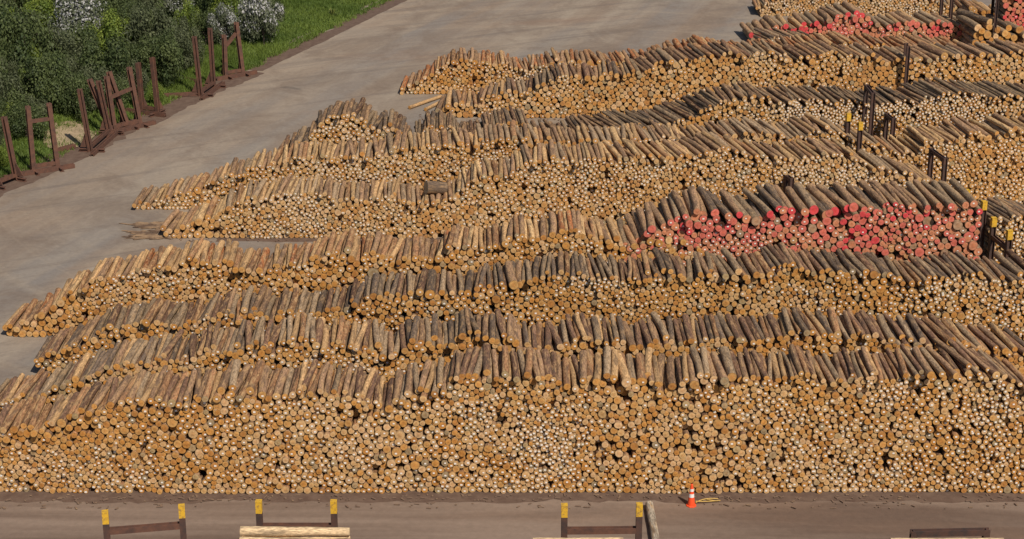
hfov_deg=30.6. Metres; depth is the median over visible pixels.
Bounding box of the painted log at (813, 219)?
[800,198,817,223]
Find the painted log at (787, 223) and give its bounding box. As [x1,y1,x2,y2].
[783,219,791,227]
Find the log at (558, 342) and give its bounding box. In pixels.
[547,322,563,349]
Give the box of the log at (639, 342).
[634,322,642,349]
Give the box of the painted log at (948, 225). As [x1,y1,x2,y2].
[942,221,951,228]
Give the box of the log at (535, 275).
[532,256,539,282]
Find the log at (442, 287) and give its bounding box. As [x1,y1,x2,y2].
[439,269,445,295]
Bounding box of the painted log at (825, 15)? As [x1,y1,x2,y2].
[817,8,832,23]
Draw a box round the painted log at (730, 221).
[713,194,732,223]
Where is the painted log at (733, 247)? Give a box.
[730,243,736,251]
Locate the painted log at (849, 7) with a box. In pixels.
[842,1,859,15]
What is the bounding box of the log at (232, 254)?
[226,241,238,266]
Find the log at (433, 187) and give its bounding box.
[424,181,447,193]
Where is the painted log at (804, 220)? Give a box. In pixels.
[800,215,808,224]
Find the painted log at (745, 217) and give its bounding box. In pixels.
[727,192,750,223]
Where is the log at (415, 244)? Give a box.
[412,236,418,261]
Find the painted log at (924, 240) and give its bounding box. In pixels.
[921,236,927,243]
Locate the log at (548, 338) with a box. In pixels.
[545,320,551,349]
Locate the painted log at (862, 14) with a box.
[849,3,864,18]
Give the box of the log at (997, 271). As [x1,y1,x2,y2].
[982,256,1004,279]
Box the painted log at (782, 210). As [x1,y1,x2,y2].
[771,184,785,213]
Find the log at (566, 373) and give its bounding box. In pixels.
[562,357,570,389]
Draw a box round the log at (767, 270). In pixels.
[753,251,773,277]
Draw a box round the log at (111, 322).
[106,304,121,329]
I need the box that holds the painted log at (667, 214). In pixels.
[660,198,673,225]
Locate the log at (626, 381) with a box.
[618,353,631,387]
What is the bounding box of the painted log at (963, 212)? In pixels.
[955,201,966,216]
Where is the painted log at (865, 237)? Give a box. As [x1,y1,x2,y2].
[860,233,869,240]
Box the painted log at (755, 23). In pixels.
[751,19,762,28]
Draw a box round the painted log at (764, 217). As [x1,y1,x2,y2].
[754,193,768,220]
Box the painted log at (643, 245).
[639,242,646,249]
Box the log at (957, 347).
[948,339,978,369]
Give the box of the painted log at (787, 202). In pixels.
[773,185,795,214]
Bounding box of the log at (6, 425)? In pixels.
[0,399,24,433]
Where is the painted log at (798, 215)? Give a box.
[785,192,801,219]
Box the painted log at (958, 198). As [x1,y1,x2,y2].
[938,180,968,208]
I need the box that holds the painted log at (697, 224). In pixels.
[692,219,701,228]
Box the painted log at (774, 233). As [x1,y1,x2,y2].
[771,228,777,236]
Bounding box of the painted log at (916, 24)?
[902,12,919,27]
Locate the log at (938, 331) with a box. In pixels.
[921,316,951,344]
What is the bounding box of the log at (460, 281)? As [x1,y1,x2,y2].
[456,269,463,295]
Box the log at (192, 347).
[189,334,196,361]
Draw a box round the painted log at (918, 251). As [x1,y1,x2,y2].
[912,246,923,256]
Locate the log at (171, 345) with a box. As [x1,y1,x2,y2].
[161,329,183,357]
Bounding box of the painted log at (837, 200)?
[816,184,849,211]
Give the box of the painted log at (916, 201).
[899,185,929,212]
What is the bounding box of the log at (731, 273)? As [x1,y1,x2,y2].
[716,254,737,280]
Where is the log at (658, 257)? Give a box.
[652,247,666,273]
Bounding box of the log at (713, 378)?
[707,350,718,382]
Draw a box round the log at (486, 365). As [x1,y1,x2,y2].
[482,343,490,375]
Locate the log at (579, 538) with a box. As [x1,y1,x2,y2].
[533,537,622,538]
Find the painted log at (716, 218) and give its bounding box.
[712,215,720,222]
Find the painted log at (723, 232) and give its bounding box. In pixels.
[719,228,726,235]
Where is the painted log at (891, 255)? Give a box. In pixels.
[887,252,894,260]
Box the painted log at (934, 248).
[929,245,936,251]
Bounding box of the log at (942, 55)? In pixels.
[917,42,947,59]
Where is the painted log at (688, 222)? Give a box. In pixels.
[680,197,692,226]
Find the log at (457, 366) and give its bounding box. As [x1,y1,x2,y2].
[453,350,460,380]
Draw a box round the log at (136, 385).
[125,369,146,402]
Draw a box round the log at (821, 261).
[810,249,831,272]
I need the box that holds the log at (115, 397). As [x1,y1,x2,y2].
[107,375,131,408]
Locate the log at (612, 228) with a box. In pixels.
[605,217,619,241]
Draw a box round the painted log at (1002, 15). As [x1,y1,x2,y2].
[993,7,1006,18]
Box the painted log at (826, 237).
[821,232,829,240]
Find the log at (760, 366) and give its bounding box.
[751,350,768,380]
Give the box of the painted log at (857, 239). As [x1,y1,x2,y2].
[853,235,861,243]
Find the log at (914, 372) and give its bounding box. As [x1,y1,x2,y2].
[899,349,919,378]
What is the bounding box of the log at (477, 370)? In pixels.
[472,346,482,379]
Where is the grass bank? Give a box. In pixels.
[1,0,386,170]
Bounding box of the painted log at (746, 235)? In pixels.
[744,231,749,238]
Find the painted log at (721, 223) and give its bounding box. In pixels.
[716,213,724,228]
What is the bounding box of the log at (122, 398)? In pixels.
[118,373,138,405]
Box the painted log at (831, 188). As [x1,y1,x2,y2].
[828,186,847,213]
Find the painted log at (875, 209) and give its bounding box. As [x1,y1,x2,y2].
[854,186,878,214]
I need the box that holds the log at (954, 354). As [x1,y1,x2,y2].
[933,338,971,368]
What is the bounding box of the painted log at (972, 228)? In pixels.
[968,222,975,231]
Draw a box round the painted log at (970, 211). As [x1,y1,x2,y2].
[951,186,973,214]
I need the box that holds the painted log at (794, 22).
[787,16,803,30]
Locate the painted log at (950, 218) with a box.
[944,213,953,221]
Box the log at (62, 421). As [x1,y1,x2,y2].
[57,392,78,427]
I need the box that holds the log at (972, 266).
[954,251,982,275]
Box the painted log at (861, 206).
[834,189,867,211]
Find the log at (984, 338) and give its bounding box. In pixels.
[967,324,997,349]
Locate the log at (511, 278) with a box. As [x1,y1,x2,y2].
[505,260,517,289]
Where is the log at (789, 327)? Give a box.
[781,307,794,335]
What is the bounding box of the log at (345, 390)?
[342,363,353,394]
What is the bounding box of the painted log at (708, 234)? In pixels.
[705,230,712,238]
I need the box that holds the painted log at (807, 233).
[803,225,810,237]
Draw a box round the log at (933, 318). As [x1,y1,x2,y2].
[928,313,955,340]
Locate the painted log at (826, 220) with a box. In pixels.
[818,214,830,224]
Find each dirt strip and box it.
[0,71,263,196]
[0,487,1023,503]
[216,237,441,242]
[249,0,406,70]
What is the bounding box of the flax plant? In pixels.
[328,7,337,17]
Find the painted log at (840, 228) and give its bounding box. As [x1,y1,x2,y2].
[836,224,844,231]
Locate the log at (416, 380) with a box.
[412,362,420,393]
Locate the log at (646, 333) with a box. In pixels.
[638,319,654,348]
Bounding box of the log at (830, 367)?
[822,353,839,383]
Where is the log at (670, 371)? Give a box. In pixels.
[666,356,676,389]
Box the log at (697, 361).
[689,346,703,378]
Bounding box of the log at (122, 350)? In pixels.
[113,339,129,369]
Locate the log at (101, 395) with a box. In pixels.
[91,376,112,408]
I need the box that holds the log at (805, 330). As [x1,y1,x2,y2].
[791,307,809,335]
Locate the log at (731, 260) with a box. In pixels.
[720,247,742,274]
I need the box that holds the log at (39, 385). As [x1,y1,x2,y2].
[28,371,48,398]
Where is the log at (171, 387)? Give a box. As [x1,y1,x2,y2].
[161,374,179,406]
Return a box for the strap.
[695,498,719,502]
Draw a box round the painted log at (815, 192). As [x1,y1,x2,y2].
[807,183,838,215]
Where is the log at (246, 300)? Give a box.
[241,285,253,312]
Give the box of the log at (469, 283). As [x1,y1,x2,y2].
[464,270,473,296]
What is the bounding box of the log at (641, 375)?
[635,353,646,385]
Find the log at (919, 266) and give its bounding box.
[908,254,931,279]
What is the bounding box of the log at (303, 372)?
[296,362,307,394]
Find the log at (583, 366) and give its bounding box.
[579,350,586,383]
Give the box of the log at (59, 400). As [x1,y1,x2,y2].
[44,394,64,426]
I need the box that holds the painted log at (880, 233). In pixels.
[877,225,884,236]
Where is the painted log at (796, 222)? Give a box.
[793,219,800,225]
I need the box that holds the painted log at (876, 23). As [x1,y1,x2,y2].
[866,12,879,26]
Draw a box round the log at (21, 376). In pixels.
[5,373,24,402]
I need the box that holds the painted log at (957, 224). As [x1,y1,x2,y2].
[951,216,962,229]
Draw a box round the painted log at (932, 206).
[922,194,937,210]
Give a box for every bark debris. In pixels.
[0,493,1021,509]
[120,221,171,239]
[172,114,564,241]
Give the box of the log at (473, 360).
[465,346,479,378]
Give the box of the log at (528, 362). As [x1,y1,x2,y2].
[524,346,532,377]
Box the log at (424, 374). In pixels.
[418,359,431,391]
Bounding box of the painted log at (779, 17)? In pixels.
[775,13,788,28]
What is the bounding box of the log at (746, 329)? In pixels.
[738,316,755,345]
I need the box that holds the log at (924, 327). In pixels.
[914,317,938,343]
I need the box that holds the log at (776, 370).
[770,352,780,382]
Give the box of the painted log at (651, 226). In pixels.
[644,202,655,232]
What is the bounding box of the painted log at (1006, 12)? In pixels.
[998,4,1009,15]
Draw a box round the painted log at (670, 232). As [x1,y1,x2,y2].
[666,229,673,236]
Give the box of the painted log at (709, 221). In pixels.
[703,201,712,226]
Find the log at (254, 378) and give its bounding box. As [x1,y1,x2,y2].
[246,360,264,394]
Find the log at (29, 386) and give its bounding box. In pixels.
[20,368,44,396]
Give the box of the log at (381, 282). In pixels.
[377,273,386,300]
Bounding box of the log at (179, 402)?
[175,376,188,407]
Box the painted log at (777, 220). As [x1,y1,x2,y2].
[770,205,779,224]
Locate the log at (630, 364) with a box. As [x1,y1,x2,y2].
[625,353,636,384]
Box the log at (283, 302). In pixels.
[277,287,288,313]
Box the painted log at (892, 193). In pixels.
[884,183,903,208]
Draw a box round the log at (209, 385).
[202,369,216,401]
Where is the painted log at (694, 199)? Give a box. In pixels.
[688,186,699,214]
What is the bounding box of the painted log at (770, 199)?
[755,184,781,212]
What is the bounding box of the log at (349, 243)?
[344,228,354,253]
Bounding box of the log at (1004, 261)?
[993,251,1022,276]
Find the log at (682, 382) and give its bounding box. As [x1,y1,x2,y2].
[675,357,685,386]
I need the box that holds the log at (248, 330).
[245,320,251,349]
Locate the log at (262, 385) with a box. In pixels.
[258,365,269,398]
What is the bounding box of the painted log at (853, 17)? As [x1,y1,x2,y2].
[846,9,857,22]
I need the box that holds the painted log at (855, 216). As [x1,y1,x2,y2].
[840,197,859,220]
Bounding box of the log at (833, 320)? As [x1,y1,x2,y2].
[826,307,841,337]
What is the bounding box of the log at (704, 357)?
[700,346,709,378]
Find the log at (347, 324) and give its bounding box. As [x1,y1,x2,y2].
[339,320,350,348]
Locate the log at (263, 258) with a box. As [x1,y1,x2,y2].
[256,247,269,273]
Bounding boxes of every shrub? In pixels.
[0,0,7,12]
[0,2,64,70]
[0,50,7,82]
[0,55,20,77]
[0,65,23,110]
[0,83,29,107]
[0,97,7,116]
[0,118,4,146]
[0,145,8,166]
[1,0,14,7]
[1,62,9,86]
[1,101,16,129]
[2,0,26,12]
[2,73,32,96]
[2,99,48,138]
[3,43,26,69]
[13,7,55,38]
[15,48,74,112]
[20,72,52,102]
[21,0,60,32]
[21,38,41,69]
[22,0,54,21]
[22,92,47,117]
[36,22,98,64]
[39,50,66,69]
[43,51,76,73]
[48,0,107,41]
[50,0,94,27]
[58,69,91,120]
[61,22,103,61]
[61,49,77,61]
[61,52,87,81]
[73,61,115,110]
[77,31,133,92]
[81,7,132,55]
[92,0,118,22]
[98,69,128,97]
[101,75,131,109]
[105,0,138,11]
[106,56,149,96]
[114,0,176,48]
[114,1,145,43]
[117,2,135,17]
[121,0,169,10]
[124,39,159,81]
[131,5,166,43]
[135,33,188,86]
[148,83,164,101]
[153,23,178,38]
[154,26,182,74]
[163,0,199,13]
[165,12,189,34]
[171,21,206,68]
[173,0,200,36]
[187,8,219,45]
[194,0,213,12]
[204,0,242,31]
[206,1,242,44]
[230,0,274,35]
[237,0,284,45]
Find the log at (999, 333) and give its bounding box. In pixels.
[989,322,1017,351]
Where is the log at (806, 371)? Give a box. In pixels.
[795,345,810,377]
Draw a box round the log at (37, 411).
[28,396,46,429]
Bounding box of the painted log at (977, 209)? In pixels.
[954,188,982,214]
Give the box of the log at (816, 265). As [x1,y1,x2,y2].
[803,249,824,273]
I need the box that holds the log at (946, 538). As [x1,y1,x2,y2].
[890,538,1003,538]
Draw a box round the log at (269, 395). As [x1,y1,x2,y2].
[265,368,280,401]
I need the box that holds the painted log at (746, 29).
[739,22,753,37]
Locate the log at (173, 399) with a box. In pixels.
[168,371,189,406]
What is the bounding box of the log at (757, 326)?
[750,315,765,343]
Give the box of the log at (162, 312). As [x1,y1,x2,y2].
[154,299,170,325]
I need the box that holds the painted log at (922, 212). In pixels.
[906,187,929,216]
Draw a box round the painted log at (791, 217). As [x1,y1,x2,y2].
[787,212,795,220]
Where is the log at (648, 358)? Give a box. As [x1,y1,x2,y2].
[644,347,652,378]
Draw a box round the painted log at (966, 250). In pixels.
[957,241,969,253]
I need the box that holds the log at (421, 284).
[416,268,427,295]
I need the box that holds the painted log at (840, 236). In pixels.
[835,227,843,239]
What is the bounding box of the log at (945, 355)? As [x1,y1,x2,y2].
[935,344,959,373]
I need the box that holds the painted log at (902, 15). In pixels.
[894,10,914,24]
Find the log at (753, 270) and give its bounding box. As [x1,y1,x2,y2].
[740,252,759,277]
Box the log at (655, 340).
[646,316,658,344]
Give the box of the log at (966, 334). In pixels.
[955,322,981,349]
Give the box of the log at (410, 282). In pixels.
[407,270,412,295]
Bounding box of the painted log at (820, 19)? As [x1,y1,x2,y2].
[810,11,826,25]
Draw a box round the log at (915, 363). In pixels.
[900,343,923,373]
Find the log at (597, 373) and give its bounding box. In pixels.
[593,352,601,385]
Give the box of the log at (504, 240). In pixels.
[501,222,508,247]
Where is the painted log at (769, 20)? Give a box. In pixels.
[762,14,778,28]
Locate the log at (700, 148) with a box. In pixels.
[681,136,708,155]
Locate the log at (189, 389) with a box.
[183,369,196,400]
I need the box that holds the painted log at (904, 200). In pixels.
[888,183,912,209]
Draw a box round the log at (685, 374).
[682,351,688,382]
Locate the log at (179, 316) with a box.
[171,302,187,329]
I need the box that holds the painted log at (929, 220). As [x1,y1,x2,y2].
[922,215,933,226]
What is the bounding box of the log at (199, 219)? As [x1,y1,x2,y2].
[195,202,208,225]
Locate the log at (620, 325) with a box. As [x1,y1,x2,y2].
[616,316,625,344]
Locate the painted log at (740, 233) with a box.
[736,229,743,237]
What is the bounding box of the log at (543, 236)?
[540,216,546,239]
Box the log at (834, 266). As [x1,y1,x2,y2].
[821,249,842,274]
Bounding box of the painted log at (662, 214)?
[658,203,670,230]
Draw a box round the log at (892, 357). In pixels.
[885,347,906,379]
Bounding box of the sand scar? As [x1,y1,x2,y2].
[43,121,95,147]
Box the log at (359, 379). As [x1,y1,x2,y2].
[355,366,363,397]
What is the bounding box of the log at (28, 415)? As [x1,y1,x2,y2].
[20,394,40,428]
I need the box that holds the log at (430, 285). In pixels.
[425,269,436,298]
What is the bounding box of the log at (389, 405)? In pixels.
[385,377,394,412]
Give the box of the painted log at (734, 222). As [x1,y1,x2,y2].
[721,197,736,224]
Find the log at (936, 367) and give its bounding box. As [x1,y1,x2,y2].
[919,347,945,377]
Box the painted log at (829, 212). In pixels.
[819,200,833,216]
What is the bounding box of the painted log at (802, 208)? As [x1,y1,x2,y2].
[785,186,809,215]
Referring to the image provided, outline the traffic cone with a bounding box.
[686,484,695,507]
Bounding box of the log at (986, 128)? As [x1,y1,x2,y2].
[968,118,998,135]
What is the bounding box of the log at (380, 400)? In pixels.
[376,375,384,408]
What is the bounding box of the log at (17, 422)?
[10,398,32,432]
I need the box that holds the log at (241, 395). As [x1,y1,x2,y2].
[236,368,253,401]
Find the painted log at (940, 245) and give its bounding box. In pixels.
[934,236,944,249]
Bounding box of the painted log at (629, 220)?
[624,213,641,243]
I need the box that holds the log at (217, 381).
[209,371,222,403]
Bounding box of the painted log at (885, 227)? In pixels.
[882,223,888,231]
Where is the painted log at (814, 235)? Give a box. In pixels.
[811,230,818,238]
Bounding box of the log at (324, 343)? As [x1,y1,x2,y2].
[320,324,328,353]
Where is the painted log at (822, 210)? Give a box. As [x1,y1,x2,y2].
[807,191,829,218]
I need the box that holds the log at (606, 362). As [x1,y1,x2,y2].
[603,346,610,378]
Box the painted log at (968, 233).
[960,228,973,237]
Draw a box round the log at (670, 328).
[666,316,674,344]
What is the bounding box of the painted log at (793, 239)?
[789,233,796,243]
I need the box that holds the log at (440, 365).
[437,357,444,387]
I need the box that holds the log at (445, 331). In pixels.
[442,321,448,349]
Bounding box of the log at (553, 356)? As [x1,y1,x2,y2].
[550,351,556,381]
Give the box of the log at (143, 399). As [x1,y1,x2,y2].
[138,372,158,405]
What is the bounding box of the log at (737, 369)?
[730,351,742,382]
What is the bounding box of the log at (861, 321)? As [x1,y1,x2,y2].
[854,312,870,339]
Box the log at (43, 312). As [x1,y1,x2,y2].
[37,294,53,318]
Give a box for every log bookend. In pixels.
[0,116,26,189]
[20,102,74,176]
[77,80,123,155]
[86,71,141,137]
[102,503,186,538]
[103,66,155,130]
[125,57,165,117]
[192,28,225,99]
[216,22,256,80]
[255,499,337,526]
[561,502,642,538]
[783,174,794,193]
[845,113,862,154]
[862,84,875,135]
[883,112,895,140]
[902,43,910,87]
[909,527,990,537]
[927,147,947,181]
[939,0,953,18]
[966,189,987,258]
[986,216,1012,263]
[990,0,998,38]
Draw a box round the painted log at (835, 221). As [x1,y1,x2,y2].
[830,216,839,226]
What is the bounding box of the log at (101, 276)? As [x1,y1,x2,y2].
[98,257,113,280]
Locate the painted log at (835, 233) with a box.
[830,226,838,236]
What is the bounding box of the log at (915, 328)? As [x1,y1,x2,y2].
[905,313,925,343]
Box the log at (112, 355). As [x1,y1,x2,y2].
[103,342,120,369]
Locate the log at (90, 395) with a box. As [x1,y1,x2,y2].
[77,382,101,413]
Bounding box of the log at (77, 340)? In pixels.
[72,319,91,346]
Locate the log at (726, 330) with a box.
[716,312,734,341]
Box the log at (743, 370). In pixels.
[737,352,748,382]
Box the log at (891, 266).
[883,255,901,281]
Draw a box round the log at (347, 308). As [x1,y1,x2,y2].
[343,285,351,313]
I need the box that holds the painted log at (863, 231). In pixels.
[859,224,866,234]
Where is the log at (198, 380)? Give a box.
[193,368,201,399]
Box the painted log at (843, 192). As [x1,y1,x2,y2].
[833,181,857,211]
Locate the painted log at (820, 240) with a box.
[815,232,823,244]
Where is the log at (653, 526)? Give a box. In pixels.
[645,501,659,538]
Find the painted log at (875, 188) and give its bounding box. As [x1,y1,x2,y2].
[867,179,889,205]
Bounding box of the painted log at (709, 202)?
[697,186,718,216]
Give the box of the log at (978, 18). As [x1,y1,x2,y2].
[956,8,992,24]
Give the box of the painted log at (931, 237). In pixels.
[927,233,935,240]
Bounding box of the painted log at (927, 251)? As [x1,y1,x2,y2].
[922,247,931,254]
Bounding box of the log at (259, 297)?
[251,285,266,310]
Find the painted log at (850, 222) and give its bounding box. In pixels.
[846,218,854,226]
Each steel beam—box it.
[58,143,75,151]
[164,92,203,96]
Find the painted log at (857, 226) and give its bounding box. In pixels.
[854,221,860,230]
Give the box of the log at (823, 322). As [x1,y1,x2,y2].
[815,310,834,339]
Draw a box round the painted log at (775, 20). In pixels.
[769,15,784,29]
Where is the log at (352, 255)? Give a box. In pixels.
[347,236,359,262]
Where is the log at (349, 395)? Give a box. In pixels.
[345,368,356,400]
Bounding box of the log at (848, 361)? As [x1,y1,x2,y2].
[841,347,855,377]
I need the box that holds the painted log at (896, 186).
[889,180,915,207]
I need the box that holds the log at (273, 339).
[268,318,283,346]
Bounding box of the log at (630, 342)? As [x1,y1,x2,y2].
[623,321,636,350]
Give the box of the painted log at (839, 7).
[833,3,850,16]
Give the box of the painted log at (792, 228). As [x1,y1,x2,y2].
[788,221,797,232]
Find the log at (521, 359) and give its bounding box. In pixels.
[517,349,526,379]
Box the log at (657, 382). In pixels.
[652,355,660,386]
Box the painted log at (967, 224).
[962,220,970,227]
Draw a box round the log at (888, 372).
[878,352,895,383]
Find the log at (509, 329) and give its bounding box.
[506,313,514,342]
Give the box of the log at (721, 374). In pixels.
[710,351,728,384]
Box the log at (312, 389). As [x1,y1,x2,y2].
[308,364,324,396]
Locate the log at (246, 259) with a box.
[239,247,253,272]
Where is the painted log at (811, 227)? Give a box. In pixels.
[806,217,816,232]
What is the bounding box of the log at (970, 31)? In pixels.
[956,20,980,38]
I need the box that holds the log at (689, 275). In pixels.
[686,259,692,282]
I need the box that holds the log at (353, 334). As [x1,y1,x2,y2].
[348,321,357,348]
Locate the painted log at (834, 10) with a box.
[826,5,842,17]
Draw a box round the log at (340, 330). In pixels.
[335,315,344,344]
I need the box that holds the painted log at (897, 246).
[894,241,901,250]
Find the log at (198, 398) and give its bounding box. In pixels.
[195,368,209,402]
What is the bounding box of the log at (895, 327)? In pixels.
[883,313,905,339]
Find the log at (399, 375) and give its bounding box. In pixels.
[392,369,403,404]
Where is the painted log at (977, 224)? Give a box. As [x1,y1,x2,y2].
[972,220,981,226]
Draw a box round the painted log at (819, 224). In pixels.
[815,213,823,228]
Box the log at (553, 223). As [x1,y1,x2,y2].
[548,211,556,237]
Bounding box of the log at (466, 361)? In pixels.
[459,347,472,379]
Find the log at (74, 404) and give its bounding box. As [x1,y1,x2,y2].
[66,386,86,419]
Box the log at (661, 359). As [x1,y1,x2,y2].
[657,353,664,386]
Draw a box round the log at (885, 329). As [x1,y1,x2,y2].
[876,314,895,342]
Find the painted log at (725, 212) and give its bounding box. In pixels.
[706,190,732,219]
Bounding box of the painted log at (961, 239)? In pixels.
[955,234,965,243]
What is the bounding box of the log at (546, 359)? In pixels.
[540,349,552,380]
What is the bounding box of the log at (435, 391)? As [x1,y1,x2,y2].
[431,367,438,397]
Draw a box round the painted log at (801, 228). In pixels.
[796,224,805,232]
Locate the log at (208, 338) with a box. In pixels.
[204,324,212,351]
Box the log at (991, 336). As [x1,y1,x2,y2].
[977,324,1008,354]
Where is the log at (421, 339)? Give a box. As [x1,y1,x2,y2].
[418,318,424,345]
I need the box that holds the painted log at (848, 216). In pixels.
[839,207,851,219]
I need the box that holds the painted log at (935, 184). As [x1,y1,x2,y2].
[931,180,956,210]
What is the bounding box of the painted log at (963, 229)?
[959,225,966,232]
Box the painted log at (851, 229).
[845,223,854,232]
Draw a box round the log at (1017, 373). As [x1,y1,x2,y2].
[1001,358,1023,383]
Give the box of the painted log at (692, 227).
[685,225,694,232]
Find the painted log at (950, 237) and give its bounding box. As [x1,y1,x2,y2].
[946,233,954,240]
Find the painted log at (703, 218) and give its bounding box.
[699,215,706,221]
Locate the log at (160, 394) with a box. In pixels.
[155,370,173,401]
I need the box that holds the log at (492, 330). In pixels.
[489,313,495,343]
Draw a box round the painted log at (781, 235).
[777,231,784,238]
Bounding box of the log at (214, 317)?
[210,296,222,321]
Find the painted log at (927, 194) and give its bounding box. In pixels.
[913,179,941,207]
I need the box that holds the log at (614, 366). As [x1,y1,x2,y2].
[610,349,618,381]
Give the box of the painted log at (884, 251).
[881,247,888,255]
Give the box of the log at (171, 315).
[163,302,181,327]
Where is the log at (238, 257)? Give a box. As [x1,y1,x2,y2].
[232,247,242,272]
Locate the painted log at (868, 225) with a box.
[864,221,872,229]
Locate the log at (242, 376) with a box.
[228,363,251,396]
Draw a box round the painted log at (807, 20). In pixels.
[798,13,813,27]
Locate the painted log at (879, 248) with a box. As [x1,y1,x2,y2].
[876,243,882,251]
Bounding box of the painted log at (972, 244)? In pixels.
[967,238,977,249]
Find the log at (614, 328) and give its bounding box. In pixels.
[609,313,619,341]
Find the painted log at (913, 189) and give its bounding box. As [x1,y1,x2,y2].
[905,181,930,210]
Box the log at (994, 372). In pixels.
[968,348,999,378]
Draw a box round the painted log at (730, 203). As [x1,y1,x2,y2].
[719,189,742,217]
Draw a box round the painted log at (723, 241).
[720,236,726,244]
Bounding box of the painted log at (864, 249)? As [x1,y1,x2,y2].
[858,244,869,252]
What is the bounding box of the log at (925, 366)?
[912,346,934,378]
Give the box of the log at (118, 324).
[113,307,126,333]
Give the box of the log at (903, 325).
[896,315,913,341]
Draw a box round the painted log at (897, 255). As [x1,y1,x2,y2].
[892,251,903,260]
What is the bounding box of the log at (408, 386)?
[404,364,412,397]
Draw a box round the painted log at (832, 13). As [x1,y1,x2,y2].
[819,6,838,18]
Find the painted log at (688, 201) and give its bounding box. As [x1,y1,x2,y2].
[682,189,698,220]
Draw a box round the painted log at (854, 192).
[845,184,873,211]
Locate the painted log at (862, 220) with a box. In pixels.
[858,216,867,224]
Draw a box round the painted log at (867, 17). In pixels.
[857,7,870,20]
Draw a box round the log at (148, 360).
[144,339,157,367]
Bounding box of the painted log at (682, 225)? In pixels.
[679,213,685,228]
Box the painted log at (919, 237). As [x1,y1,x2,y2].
[914,232,922,240]
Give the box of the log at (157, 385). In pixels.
[148,371,165,403]
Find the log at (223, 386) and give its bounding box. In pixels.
[217,359,234,394]
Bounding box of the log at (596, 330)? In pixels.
[590,316,601,344]
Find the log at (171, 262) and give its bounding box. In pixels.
[165,247,180,270]
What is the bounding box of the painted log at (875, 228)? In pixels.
[872,224,879,232]
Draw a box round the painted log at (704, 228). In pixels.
[700,221,708,232]
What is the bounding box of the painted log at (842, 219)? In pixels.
[838,212,846,224]
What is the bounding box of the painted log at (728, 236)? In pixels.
[725,230,731,240]
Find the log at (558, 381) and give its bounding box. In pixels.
[555,354,561,385]
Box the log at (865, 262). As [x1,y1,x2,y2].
[853,251,877,278]
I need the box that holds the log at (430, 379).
[424,361,436,392]
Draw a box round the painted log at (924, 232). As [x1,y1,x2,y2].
[920,227,927,235]
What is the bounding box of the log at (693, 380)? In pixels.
[687,353,698,388]
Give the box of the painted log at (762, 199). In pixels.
[758,193,775,220]
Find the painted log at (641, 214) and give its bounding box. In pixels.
[636,207,650,236]
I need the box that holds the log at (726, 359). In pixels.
[719,346,736,381]
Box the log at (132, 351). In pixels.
[123,338,143,365]
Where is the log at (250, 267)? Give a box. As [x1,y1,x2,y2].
[246,248,261,273]
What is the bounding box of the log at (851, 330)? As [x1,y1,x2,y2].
[842,310,856,338]
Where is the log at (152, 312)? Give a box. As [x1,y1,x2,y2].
[142,297,164,326]
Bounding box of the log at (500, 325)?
[495,309,506,337]
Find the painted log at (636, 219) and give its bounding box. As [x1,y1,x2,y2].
[631,210,644,238]
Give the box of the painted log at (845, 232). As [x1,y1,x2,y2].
[842,227,848,235]
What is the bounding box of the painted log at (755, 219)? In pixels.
[734,194,760,225]
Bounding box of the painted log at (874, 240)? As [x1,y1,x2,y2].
[870,237,878,243]
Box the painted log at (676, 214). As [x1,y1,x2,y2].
[668,192,681,222]
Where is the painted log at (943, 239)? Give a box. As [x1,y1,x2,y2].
[939,233,947,243]
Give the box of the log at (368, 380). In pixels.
[361,367,375,398]
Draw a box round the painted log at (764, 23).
[759,18,771,29]
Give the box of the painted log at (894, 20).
[885,13,900,26]
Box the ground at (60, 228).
[0,0,1023,538]
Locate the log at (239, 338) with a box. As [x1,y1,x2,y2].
[234,319,246,348]
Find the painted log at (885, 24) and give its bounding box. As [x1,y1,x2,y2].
[874,16,891,29]
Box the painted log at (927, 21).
[913,12,934,26]
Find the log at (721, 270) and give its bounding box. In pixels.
[710,253,728,279]
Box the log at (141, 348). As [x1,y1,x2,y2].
[129,340,147,367]
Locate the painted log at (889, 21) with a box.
[877,14,895,26]
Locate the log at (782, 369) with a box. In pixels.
[777,350,786,380]
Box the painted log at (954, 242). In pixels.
[946,237,957,245]
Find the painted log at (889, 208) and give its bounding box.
[886,200,892,211]
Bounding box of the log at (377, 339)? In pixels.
[372,319,381,348]
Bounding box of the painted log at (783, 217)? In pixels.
[778,213,787,220]
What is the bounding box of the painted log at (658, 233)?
[654,218,661,236]
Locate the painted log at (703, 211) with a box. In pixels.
[696,189,706,218]
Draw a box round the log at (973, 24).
[956,14,981,30]
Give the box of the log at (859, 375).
[850,351,863,381]
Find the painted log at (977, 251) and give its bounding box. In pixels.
[972,245,981,255]
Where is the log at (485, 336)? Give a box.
[482,313,488,340]
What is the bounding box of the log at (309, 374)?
[302,359,317,390]
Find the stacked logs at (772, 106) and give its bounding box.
[0,0,1023,538]
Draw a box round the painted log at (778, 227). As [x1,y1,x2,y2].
[774,222,782,231]
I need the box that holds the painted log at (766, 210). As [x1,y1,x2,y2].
[742,188,773,217]
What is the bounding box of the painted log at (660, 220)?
[649,201,667,229]
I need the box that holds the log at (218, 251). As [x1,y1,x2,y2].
[212,240,224,265]
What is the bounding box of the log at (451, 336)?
[447,319,455,348]
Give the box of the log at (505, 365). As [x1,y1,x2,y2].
[501,345,508,377]
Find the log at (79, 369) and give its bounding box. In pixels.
[72,352,90,382]
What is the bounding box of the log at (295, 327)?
[290,312,299,340]
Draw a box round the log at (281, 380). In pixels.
[272,367,288,399]
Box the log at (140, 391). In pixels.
[135,371,150,401]
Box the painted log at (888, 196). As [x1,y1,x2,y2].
[870,180,897,205]
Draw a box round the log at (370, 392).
[365,369,378,402]
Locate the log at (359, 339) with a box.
[352,321,367,350]
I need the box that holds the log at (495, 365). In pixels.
[490,349,498,381]

